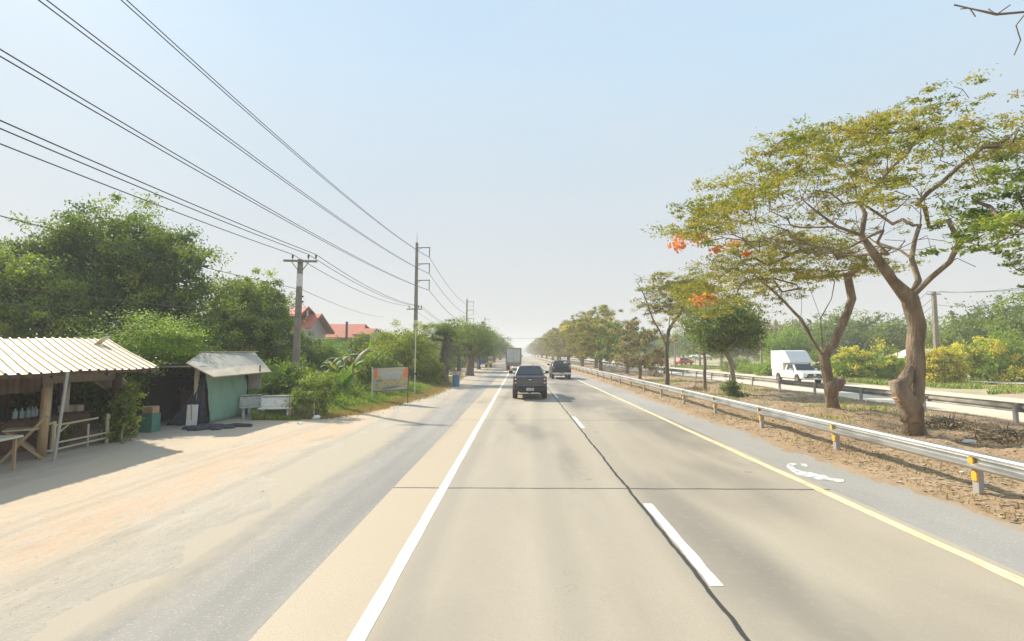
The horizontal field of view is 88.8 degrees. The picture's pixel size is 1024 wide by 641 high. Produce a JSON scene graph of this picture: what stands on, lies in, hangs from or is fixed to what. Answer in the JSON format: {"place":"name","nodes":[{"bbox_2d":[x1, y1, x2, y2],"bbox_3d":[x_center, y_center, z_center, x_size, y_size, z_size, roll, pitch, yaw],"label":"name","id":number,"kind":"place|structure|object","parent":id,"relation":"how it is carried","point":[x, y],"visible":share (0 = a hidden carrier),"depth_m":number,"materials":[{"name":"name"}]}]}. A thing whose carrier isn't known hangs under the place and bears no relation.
{"place":"outdoors","nodes":[
{"label":"outdoors","id":0,"kind":"place"},
{"bbox_2d":[24,418,84,448],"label":"leafy shrub","id":1,"kind":"object","parent":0,"point":[66,431],"visible":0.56,"depth_m":13.81,"materials":[{"name":"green plant"}]},
{"bbox_2d":[138,406,160,432],"bbox_3d":[-11.511,3.140,16.613,0.420,0.830,0.400,0,-4,1],"label":"crate stack","id":2,"kind":"object","parent":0,"point":[150,422],"visible":0.85,"depth_m":16.47,"materials":[{"name":"teal plastic"}]},
{"bbox_2d":[0,364,496,640],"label":"dirt yard","id":3,"kind":"structure","parent":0,"point":[109,511],"depth_m":8.94,"materials":[{"name":"beige soil"}]},
{"bbox_2d":[0,435,23,470],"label":"serving table","id":4,"kind":"object","parent":3,"relation":"on","point":[14,445],"visible":1,"depth_m":11.13,"materials":[{"name":"brown wood"}]},
{"bbox_2d":[0,416,48,463],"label":"folding stand","id":5,"kind":"object","parent":3,"relation":"on","point":[24,443],"visible":0.85,"depth_m":12.13,"materials":[{"name":"brown wood"}]},
{"bbox_2d":[10,372,79,416],"bbox_3d":[-16.684,2.237,17.831,3.383,3.009,4.526,0,-4,1],"label":"leafy shrub","id":6,"kind":"object","parent":3,"relation":"on","point":[29,400],"visible":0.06,"depth_m":17.26,"materials":[{"name":"green plant"}]},
{"bbox_2d":[0,410,94,455],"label":"serving counter","id":7,"kind":"object","parent":3,"relation":"on","point":[6,423],"visible":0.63,"depth_m":13.51,"materials":[{"name":"brown wood"}]},
{"bbox_2d":[0,240,110,338],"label":"leafy tree","id":8,"kind":"object","parent":3,"relation":"on","point":[25,320],"visible":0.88,"depth_m":24.02,"materials":[{"name":"green plant"}]},
{"bbox_2d":[0,337,158,460],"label":"food stall","id":9,"kind":"object","parent":3,"relation":"on","point":[27,361],"visible":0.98,"depth_m":13.64,"materials":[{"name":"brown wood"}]},
{"bbox_2d":[47,414,134,452],"bbox_3d":[-11.366,3.008,14.053,0.254,0.870,3.086,0,-4,2],"label":"bamboo railing","id":10,"kind":"object","parent":3,"relation":"on","point":[53,424],"visible":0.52,"depth_m":13.62,"materials":[{"name":"grey wood"}]},
{"bbox_2d":[53,381,135,423],"bbox_3d":[-15.317,2.453,19.588,3.710,2.788,4.675,0,-4,1],"label":"leafy shrub","id":11,"kind":"object","parent":3,"relation":"on","point":[86,389],"visible":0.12,"depth_m":18.27,"materials":[{"name":"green plant"}]},
{"bbox_2d":[93,379,148,443],"bbox_3d":[-11.139,2.618,14.887,1.177,1.910,1.629,2,-4,-23],"label":"potted shrub","id":12,"kind":"object","parent":3,"relation":"on","point":[123,423],"visible":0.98,"depth_m":14.84,"materials":[{"name":"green plant"}]},
{"bbox_2d":[0,189,251,362],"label":"mango tree","id":13,"kind":"object","parent":3,"relation":"on","point":[116,273],"visible":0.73,"depth_m":28.21,"materials":[{"name":"green plant"}]},
{"bbox_2d":[90,356,164,423],"bbox_3d":[-13.032,2.418,17.636,2.710,2.615,2.132,0,-4,1],"label":"leafy shrub","id":14,"kind":"object","parent":3,"relation":"on","point":[139,378],"visible":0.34,"depth_m":17.40,"materials":[{"name":"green plant"}]},
{"bbox_2d":[50,307,229,390],"bbox_3d":[-14.245,1.659,20.388,6.738,4.526,6.769,0,-4,1],"label":"feathery tree","id":15,"kind":"object","parent":3,"relation":"on","point":[181,356],"visible":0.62,"depth_m":20.25,"materials":[{"name":"green plant"}]},
{"bbox_2d":[186,404,197,425],"bbox_3d":[-10.659,3.195,17.392,0.320,0.824,0.200,1,-4,-14],"label":"leaning board","id":16,"kind":"object","parent":3,"relation":"on","point":[192,415],"visible":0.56,"depth_m":17.39,"materials":[{"name":"white wood"}]},
{"bbox_2d":[136,351,271,424],"bbox_3d":[-11.550,2.484,20.353,3.273,2.613,5.828,0,-4,1],"label":"roadside hut","id":17,"kind":"object","parent":3,"relation":"on","point":[231,379],"visible":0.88,"depth_m":19.61,"materials":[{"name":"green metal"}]},
{"bbox_2d":[166,378,252,430],"bbox_3d":[-10.487,2.808,17.574,3.135,1.655,1.408,-1,-4,15],"label":"dark cloth","id":18,"kind":"object","parent":3,"relation":"on","point":[178,418],"visible":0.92,"depth_m":18.08,"materials":[{"name":"black fabric"}]},
{"bbox_2d":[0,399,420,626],"bbox_3d":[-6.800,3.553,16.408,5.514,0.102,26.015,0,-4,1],"label":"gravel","id":19,"kind":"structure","parent":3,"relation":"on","point":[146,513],"depth_m":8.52,"materials":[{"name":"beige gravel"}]},
{"bbox_2d":[185,267,312,373],"bbox_3d":[-16.242,0.598,32.749,8.663,8.358,7.160,0,-4,1],"label":"leafy tree","id":20,"kind":"object","parent":3,"relation":"on","point":[262,334],"visible":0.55,"depth_m":31.69,"materials":[{"name":"green plant"}]},
{"bbox_2d":[239,394,262,417],"bbox_3d":[-10.131,3.343,20.369,0.850,0.900,0.440,2,-4,-34],"label":"stone bench","id":21,"kind":"object","parent":3,"relation":"on","point":[250,401],"visible":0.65,"depth_m":20.43,"materials":[{"name":"grey stone"}]},
{"bbox_2d":[258,395,294,414],"bbox_3d":[-8.973,3.314,19.914,1.220,0.900,0.440,1,-4,-11],"label":"stone bench","id":22,"kind":"object","parent":3,"relation":"on","point":[272,402],"visible":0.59,"depth_m":20.04,"materials":[{"name":"white stone"}]},
{"bbox_2d":[261,356,315,394],"bbox_3d":[-10.049,2.861,24.205,2.910,2.574,2.938,3,-5,-40],"label":"bush","id":23,"kind":"object","parent":3,"relation":"on","point":[294,375],"visible":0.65,"depth_m":23.66,"materials":[{"name":"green plant"}]},
{"bbox_2d":[268,330,327,371],"bbox_3d":[-15.418,2.679,36.334,4.636,4.639,8.336,1,-4,-12],"label":"bush","id":24,"kind":"object","parent":3,"relation":"on","point":[304,356],"visible":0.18,"depth_m":37.98,"materials":[{"name":"green plant"}]},
{"bbox_2d":[283,255,316,366],"bbox_3d":[-10.630,0.521,26.162,1.690,7.664,0.387,0,-4,1],"label":"utility pole","id":25,"kind":"object","parent":3,"relation":"on","point":[297,327],"visible":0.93,"depth_m":26.17,"materials":[{"name":"concrete"}]},
{"bbox_2d":[0,215,380,316],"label":"power line","id":26,"kind":"object","parent":25,"relation":"attached to","point":[152,254],"visible":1,"depth_m":15.46,"materials":[{"name":"metal"}]},
{"bbox_2d":[0,143,431,321],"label":"power line","id":27,"kind":"object","parent":25,"relation":"attached to","point":[163,207],"visible":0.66,"depth_m":15.91,"materials":[{"name":"metal"}]},
{"bbox_2d":[0,120,438,319],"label":"power line","id":28,"kind":"object","parent":25,"relation":"attached to","point":[168,193],"visible":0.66,"depth_m":14.46,"materials":[{"name":"metal"}]},
{"bbox_2d":[0,128,440,322],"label":"power line","id":29,"kind":"object","parent":25,"relation":"attached to","point":[171,200],"visible":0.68,"depth_m":15.09,"materials":[{"name":"metal"}]},
{"bbox_2d":[281,368,341,414],"bbox_3d":[-7.859,2.905,20.726,1.829,2.054,2.382,-1,-4,19],"label":"flowering shrub","id":30,"kind":"object","parent":3,"relation":"on","point":[322,394],"visible":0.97,"depth_m":20.35,"materials":[{"name":"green plant"}]},
{"bbox_2d":[301,335,344,370],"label":"bush","id":31,"kind":"object","parent":3,"relation":"on","point":[330,351],"visible":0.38,"depth_m":41.35,"materials":[{"name":"green plant"}]},
{"bbox_2d":[333,362,355,388],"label":"banana plant","id":32,"kind":"object","parent":3,"relation":"on","point":[345,382],"visible":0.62,"depth_m":26.88,"materials":[{"name":"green plant"}]},
{"bbox_2d":[324,335,376,382],"bbox_3d":[-9.596,2.665,30.824,2.749,3.681,3.110,0,-4,1],"label":"banana plant","id":33,"kind":"object","parent":3,"relation":"on","point":[347,359],"visible":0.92,"depth_m":30.92,"materials":[{"name":"green plant"}]},
{"bbox_2d":[325,324,380,368],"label":"house","id":34,"kind":"structure","parent":3,"relation":"on","point":[340,329],"depth_m":74.54,"materials":[{"name":"red tile"}]},
{"bbox_2d":[336,331,384,360],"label":"bush","id":35,"kind":"object","parent":3,"relation":"on","point":[355,345],"visible":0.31,"depth_m":49.54,"materials":[{"name":"green plant"}]},
{"bbox_2d":[344,346,402,381],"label":"bush","id":36,"kind":"object","parent":3,"relation":"on","point":[363,369],"visible":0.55,"depth_m":32.72,"materials":[{"name":"green plant"}]},
{"bbox_2d":[298,375,466,418],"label":"dry grass","id":37,"kind":"structure","parent":3,"relation":"on","point":[436,389],"depth_m":25.19,"materials":[{"name":"beige plant"}]},
{"bbox_2d":[357,318,413,364],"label":"bush","id":38,"kind":"object","parent":3,"relation":"on","point":[383,338],"visible":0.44,"depth_m":43.04,"materials":[{"name":"green plant"}]},
{"bbox_2d":[371,366,408,402],"bbox_3d":[-6.144,3.277,26.299,2.056,1.981,0.070,-1,-4,15],"label":"banner sign","id":39,"kind":"object","parent":3,"relation":"on","point":[389,378],"visible":0.92,"depth_m":26.31,"materials":[{"name":"metal"}]},
{"bbox_2d":[386,320,437,382],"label":"bush","id":40,"kind":"object","parent":3,"relation":"on","point":[423,362],"visible":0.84,"depth_m":41.34,"materials":[{"name":"green plant"}]},
{"bbox_2d":[406,243,429,349],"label":"transmission pole","id":41,"kind":"object","parent":3,"relation":"on","point":[415,309],"visible":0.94,"depth_m":56.38,"materials":[{"name":"concrete"}]},
{"bbox_2d":[0,56,449,313],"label":"power line","id":42,"kind":"object","parent":41,"relation":"hanging from","point":[167,153],"visible":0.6,"depth_m":13.83,"materials":[{"name":"metal"}]},
{"bbox_2d":[0,49,472,323],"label":"power line","id":43,"kind":"object","parent":41,"relation":"attached to","point":[166,148],"visible":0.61,"depth_m":13.78,"materials":[{"name":"metal"}]},
{"bbox_2d":[38,0,461,311],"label":"power line","id":44,"kind":"object","parent":41,"relation":"attached to","point":[193,115],"visible":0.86,"depth_m":14.96,"materials":[{"name":"metal"}]},
{"bbox_2d":[46,0,465,313],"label":"power line","id":45,"kind":"object","parent":41,"relation":"attached to","point":[197,114],"visible":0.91,"depth_m":15.21,"materials":[{"name":"metal"}]},
{"bbox_2d":[121,0,466,304],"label":"power line","id":46,"kind":"object","parent":41,"relation":"attached to","point":[247,112],"visible":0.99,"depth_m":17.94,"materials":[{"name":"metal"}]},
{"bbox_2d":[126,0,485,322],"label":"power line","id":47,"kind":"object","parent":41,"relation":"attached to","point":[251,113],"visible":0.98,"depth_m":18.12,"materials":[{"name":"metal"}]},
{"bbox_2d":[418,345,447,383],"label":"bush","id":48,"kind":"object","parent":3,"relation":"on","point":[438,368],"visible":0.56,"depth_m":41.99,"materials":[{"name":"green plant"}]},
{"bbox_2d":[417,316,471,382],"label":"feathery tree","id":49,"kind":"object","parent":3,"relation":"on","point":[445,333],"visible":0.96,"depth_m":43.79,"materials":[{"name":"green plant"}]},
{"bbox_2d":[430,315,482,370],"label":"roadside tree","id":50,"kind":"object","parent":3,"relation":"on","point":[458,355],"visible":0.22,"depth_m":73.18,"materials":[{"name":"green plant"}]},
{"bbox_2d":[450,322,507,375],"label":"feathery tree","id":51,"kind":"object","parent":3,"relation":"on","point":[468,343],"visible":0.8,"depth_m":59.10,"materials":[{"name":"green plant"}]},
{"bbox_2d":[471,322,501,368],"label":"roadside tree","id":52,"kind":"object","parent":3,"relation":"on","point":[489,352],"visible":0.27,"depth_m":82.95,"materials":[{"name":"green plant"}]},
{"bbox_2d":[30,361,505,640],"bbox_3d":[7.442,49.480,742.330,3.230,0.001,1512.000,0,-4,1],"label":"shoulder","id":53,"kind":"object","parent":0,"point":[244,578],"depth_m":6.75},
{"bbox_2d":[271,306,334,342],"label":"house","id":54,"kind":"structure","parent":0,"point":[318,324],"depth_m":62.87,"materials":[{"name":"white paint"}]},
{"bbox_2d":[250,366,450,419],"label":"grass","id":55,"kind":"structure","parent":0,"point":[358,393],"depth_m":25.87,"materials":[{"name":"green plant"}]},
{"bbox_2d":[0,0,1023,353],"label":"sky","id":56,"kind":"structure","parent":0,"point":[530,145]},
{"bbox_2d":[547,360,570,378],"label":"pickup truck","id":57,"kind":"object","parent":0,"point":[559,367],"visible":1,"depth_m":50.87,"materials":[{"name":"black paint"}]},
{"bbox_2d":[249,355,1023,640],"bbox_3d":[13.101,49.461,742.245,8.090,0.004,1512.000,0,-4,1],"label":"road","id":58,"kind":"structure","parent":0,"point":[572,509],"depth_m":6.55,"materials":[{"name":"concrete"}]},
{"bbox_2d":[506,348,522,369],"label":"cargo truck","id":59,"kind":"object","parent":58,"relation":"on","point":[514,356],"visible":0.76,"depth_m":78.89,"materials":[{"name":"white metal"}]},
{"bbox_2d":[509,365,548,397],"bbox_3d":[1.015,3.524,30.764,2.420,1.850,5.465,0,-4,1],"label":"pickup truck","id":60,"kind":"object","parent":58,"relation":"on","point":[529,378],"visible":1,"depth_m":28.26,"materials":[{"name":"grey paint"}]},
{"bbox_2d":[524,355,1023,573],"bbox_3d":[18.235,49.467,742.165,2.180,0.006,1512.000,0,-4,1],"label":"shoulder","id":61,"kind":"object","parent":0,"point":[997,541],"visible":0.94,"depth_m":9.14},
{"bbox_2d":[528,354,1023,421],"bbox_3d":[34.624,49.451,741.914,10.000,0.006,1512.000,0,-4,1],"label":"opposite road","id":62,"kind":"structure","parent":0,"point":[1003,414],"depth_m":31.37,"materials":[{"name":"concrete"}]},
{"bbox_2d":[771,350,821,382],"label":"box pickup","id":63,"kind":"object","parent":62,"relation":"on","point":[793,364],"visible":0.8,"depth_m":44.85,"materials":[{"name":"white paint"}]},
{"bbox_2d":[536,358,1023,523],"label":"median strip","id":64,"kind":"object","parent":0,"point":[878,476],"visible":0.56,"depth_m":15.28,"materials":[{"name":"soil"}]},
{"bbox_2d":[539,323,575,362],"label":"median row tree","id":65,"kind":"object","parent":64,"relation":"on","point":[551,342],"visible":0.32,"depth_m":120.23,"materials":[{"name":"green plant"}]},
{"bbox_2d":[547,310,593,365],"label":"median row tree","id":66,"kind":"object","parent":64,"relation":"on","point":[566,339],"visible":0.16,"depth_m":97.39,"materials":[{"name":"green plant"}]},
{"bbox_2d":[558,304,623,367],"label":"median row tree","id":67,"kind":"object","parent":64,"relation":"on","point":[567,327],"visible":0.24,"depth_m":84.68,"materials":[{"name":"green plant"}]},
{"bbox_2d":[566,308,626,370],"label":"median row tree","id":68,"kind":"object","parent":64,"relation":"on","point":[583,325],"visible":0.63,"depth_m":72.23,"materials":[{"name":"green plant"}]},
{"bbox_2d":[591,317,659,373],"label":"median row tree","id":69,"kind":"object","parent":64,"relation":"on","point":[603,354],"visible":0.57,"depth_m":61.33,"materials":[{"name":"green plant"}]},
{"bbox_2d":[607,318,678,378],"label":"median row tree","id":70,"kind":"object","parent":64,"relation":"on","point":[657,359],"visible":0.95,"depth_m":47.43,"materials":[{"name":"green plant"}]},
{"bbox_2d":[627,268,719,384],"bbox_3d":[12.368,0.509,39.484,6.756,9.274,5.394,0,-4,1],"label":"slender tree","id":71,"kind":"object","parent":64,"relation":"on","point":[654,306],"visible":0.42,"depth_m":39.28,"materials":[{"name":"green plant"}]},
{"bbox_2d":[660,286,734,388],"bbox_3d":[12.444,1.154,34.163,5.947,7.211,5.283,0,-4,1],"label":"slender tree","id":72,"kind":"object","parent":64,"relation":"on","point":[704,354],"visible":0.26,"depth_m":34.18,"materials":[{"name":"green plant"}]},
{"bbox_2d":[675,293,775,380],"bbox_3d":[12.617,1.445,30.816,5.710,6.239,4.834,0,-4,1],"label":"median tree","id":73,"kind":"object","parent":64,"relation":"on","point":[744,330],"visible":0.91,"depth_m":30.20,"materials":[{"name":"green plant"}]},
{"bbox_2d":[718,379,750,397],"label":"leafy bush","id":74,"kind":"object","parent":64,"relation":"on","point":[732,387],"visible":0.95,"depth_m":28.82,"materials":[{"name":"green plant"}]},
{"bbox_2d":[532,356,1023,493],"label":"guardrail","id":75,"kind":"object","parent":64,"relation":"on","point":[978,463],"visible":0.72,"depth_m":11.65,"materials":[{"name":"metal"}]},
{"bbox_2d":[632,378,940,420],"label":"median weeds","id":76,"kind":"object","parent":64,"relation":"on","point":[846,402],"visible":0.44,"depth_m":24.61,"materials":[{"name":"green plant"}]},
{"bbox_2d":[644,222,930,408],"bbox_3d":[11.079,0.136,21.899,9.982,8.173,8.980,2,-4,-27],"label":"flame tree","id":77,"kind":"object","parent":64,"relation":"on","point":[832,386],"visible":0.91,"depth_m":21.31,"materials":[{"name":"green plant"}]},
{"bbox_2d":[556,357,1023,423],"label":"guardrail","id":78,"kind":"object","parent":64,"relation":"on","point":[1015,408],"visible":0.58,"depth_m":25.46,"materials":[{"name":"metal"}]},
{"bbox_2d":[591,376,1023,525],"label":"dry median grass","id":79,"kind":"structure","parent":64,"relation":"on","point":[930,473],"depth_m":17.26,"materials":[{"name":"beige plant"}]},
{"bbox_2d":[639,63,1023,436],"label":"flame tree","id":80,"kind":"object","parent":64,"relation":"on","point":[907,387],"visible":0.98,"depth_m":14.75,"materials":[{"name":"green plant"}]},
{"bbox_2d":[642,388,1023,511],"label":"soil clods","id":81,"kind":"object","parent":64,"relation":"on","point":[966,489],"visible":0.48,"depth_m":15.77,"materials":[{"name":"brown soil"}]},
{"bbox_2d":[893,411,1002,431],"bbox_3d":[14.722,3.440,17.638,3.119,0.815,2.880,0,-4,1],"label":"brush pile","id":82,"kind":"object","parent":64,"relation":"on","point":[951,424],"visible":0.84,"depth_m":17.31,"materials":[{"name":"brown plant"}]},
{"bbox_2d":[909,4,1023,287],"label":"flame tree","id":83,"kind":"object","parent":64,"relation":"on","point":[991,215],"visible":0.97,"depth_m":10.93,"materials":[{"name":"green plant"}]},
{"bbox_2d":[953,420,1023,444],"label":"brush pile","id":84,"kind":"object","parent":64,"relation":"on","point":[1002,435],"visible":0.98,"depth_m":14.60,"materials":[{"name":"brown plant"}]},
{"bbox_2d":[586,358,1023,398],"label":"verge","id":85,"kind":"structure","parent":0,"point":[974,391],"depth_m":36.86,"materials":[{"name":"green plant"}]},
{"bbox_2d":[655,329,697,357],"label":"background tree","id":86,"kind":"object","parent":85,"relation":"on","point":[671,346],"visible":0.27,"depth_m":132.97,"materials":[{"name":"green plant"}]},
{"bbox_2d":[672,321,718,359],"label":"background tree","id":87,"kind":"object","parent":85,"relation":"on","point":[684,340],"visible":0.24,"depth_m":116.24,"materials":[{"name":"green plant"}]},
{"bbox_2d":[688,335,754,365],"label":"background tree","id":88,"kind":"object","parent":85,"relation":"on","point":[733,354],"visible":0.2,"depth_m":95.82,"materials":[{"name":"green plant"}]},
{"bbox_2d":[717,357,756,371],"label":"bush","id":89,"kind":"object","parent":85,"relation":"on","point":[735,361],"visible":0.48,"depth_m":71.06,"materials":[{"name":"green plant"}]},
{"bbox_2d":[725,356,770,372],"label":"bush","id":90,"kind":"object","parent":85,"relation":"on","point":[744,367],"visible":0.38,"depth_m":65.41,"materials":[{"name":"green plant"}]},
{"bbox_2d":[751,358,771,375],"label":"bush","id":91,"kind":"object","parent":85,"relation":"on","point":[761,370],"visible":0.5,"depth_m":59.27,"materials":[{"name":"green plant"}]},
{"bbox_2d":[744,312,804,360],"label":"background tree","id":92,"kind":"object","parent":85,"relation":"on","point":[776,324],"visible":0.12,"depth_m":94.23,"materials":[{"name":"green plant"}]},
{"bbox_2d":[758,320,820,363],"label":"background tree","id":93,"kind":"object","parent":85,"relation":"on","point":[792,339],"visible":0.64,"depth_m":76.05,"materials":[{"name":"green plant"}]},
{"bbox_2d":[769,313,840,357],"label":"background tree","id":94,"kind":"object","parent":85,"relation":"on","point":[799,323],"visible":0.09,"depth_m":88.45,"materials":[{"name":"green plant"}]},
{"bbox_2d":[801,305,874,359],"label":"background tree","id":95,"kind":"object","parent":85,"relation":"on","point":[827,325],"visible":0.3,"depth_m":80.20,"materials":[{"name":"green plant"}]},
{"bbox_2d":[670,364,1023,393],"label":"verge grass","id":96,"kind":"structure","parent":85,"relation":"on","point":[1000,388],"depth_m":37.81,"materials":[{"name":"green plant"}]},
{"bbox_2d":[830,345,884,377],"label":"flowering bush","id":97,"kind":"object","parent":85,"relation":"on","point":[847,358],"visible":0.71,"depth_m":48.67,"materials":[{"name":"yellow plant"}]},
{"bbox_2d":[824,310,906,356],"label":"background tree","id":98,"kind":"object","parent":85,"relation":"on","point":[848,340],"visible":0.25,"depth_m":75.83,"materials":[{"name":"green plant"}]},
{"bbox_2d":[851,337,905,379],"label":"flowering bush","id":99,"kind":"object","parent":85,"relation":"on","point":[892,368],"visible":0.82,"depth_m":47.48,"materials":[{"name":"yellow plant"}]},
{"bbox_2d":[846,316,945,359],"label":"background tree","id":100,"kind":"object","parent":85,"relation":"on","point":[900,341],"visible":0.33,"depth_m":72.22,"materials":[{"name":"green plant"}]},
{"bbox_2d":[926,291,940,349],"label":"roadside pole","id":101,"kind":"object","parent":85,"relation":"on","point":[935,326],"visible":0.65,"depth_m":51.36,"materials":[{"name":"concrete"}]},
{"bbox_2d":[904,344,970,383],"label":"flowering bush","id":102,"kind":"object","parent":85,"relation":"on","point":[943,365],"visible":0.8,"depth_m":42.36,"materials":[{"name":"yellow plant"}]},
{"bbox_2d":[904,304,1007,349],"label":"background tree","id":103,"kind":"object","parent":85,"relation":"on","point":[945,335],"visible":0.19,"depth_m":62.38,"materials":[{"name":"green plant"}]},
{"bbox_2d":[943,335,1002,380],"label":"flowering bush","id":104,"kind":"object","parent":85,"relation":"on","point":[970,350],"visible":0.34,"depth_m":44.25,"materials":[{"name":"yellow plant"}]},
{"bbox_2d":[939,288,1023,346],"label":"background tree","id":105,"kind":"object","parent":85,"relation":"on","point":[969,324],"visible":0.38,"depth_m":57.12,"materials":[{"name":"green plant"}]},
{"bbox_2d":[965,328,1023,381],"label":"flowering bush","id":106,"kind":"object","parent":85,"relation":"on","point":[1009,367],"visible":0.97,"depth_m":42.61,"materials":[{"name":"yellow plant"}]},
{"bbox_2d":[974,290,1023,357],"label":"background tree","id":107,"kind":"object","parent":85,"relation":"on","point":[1016,314],"visible":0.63,"depth_m":49.85,"materials":[{"name":"green plant"}]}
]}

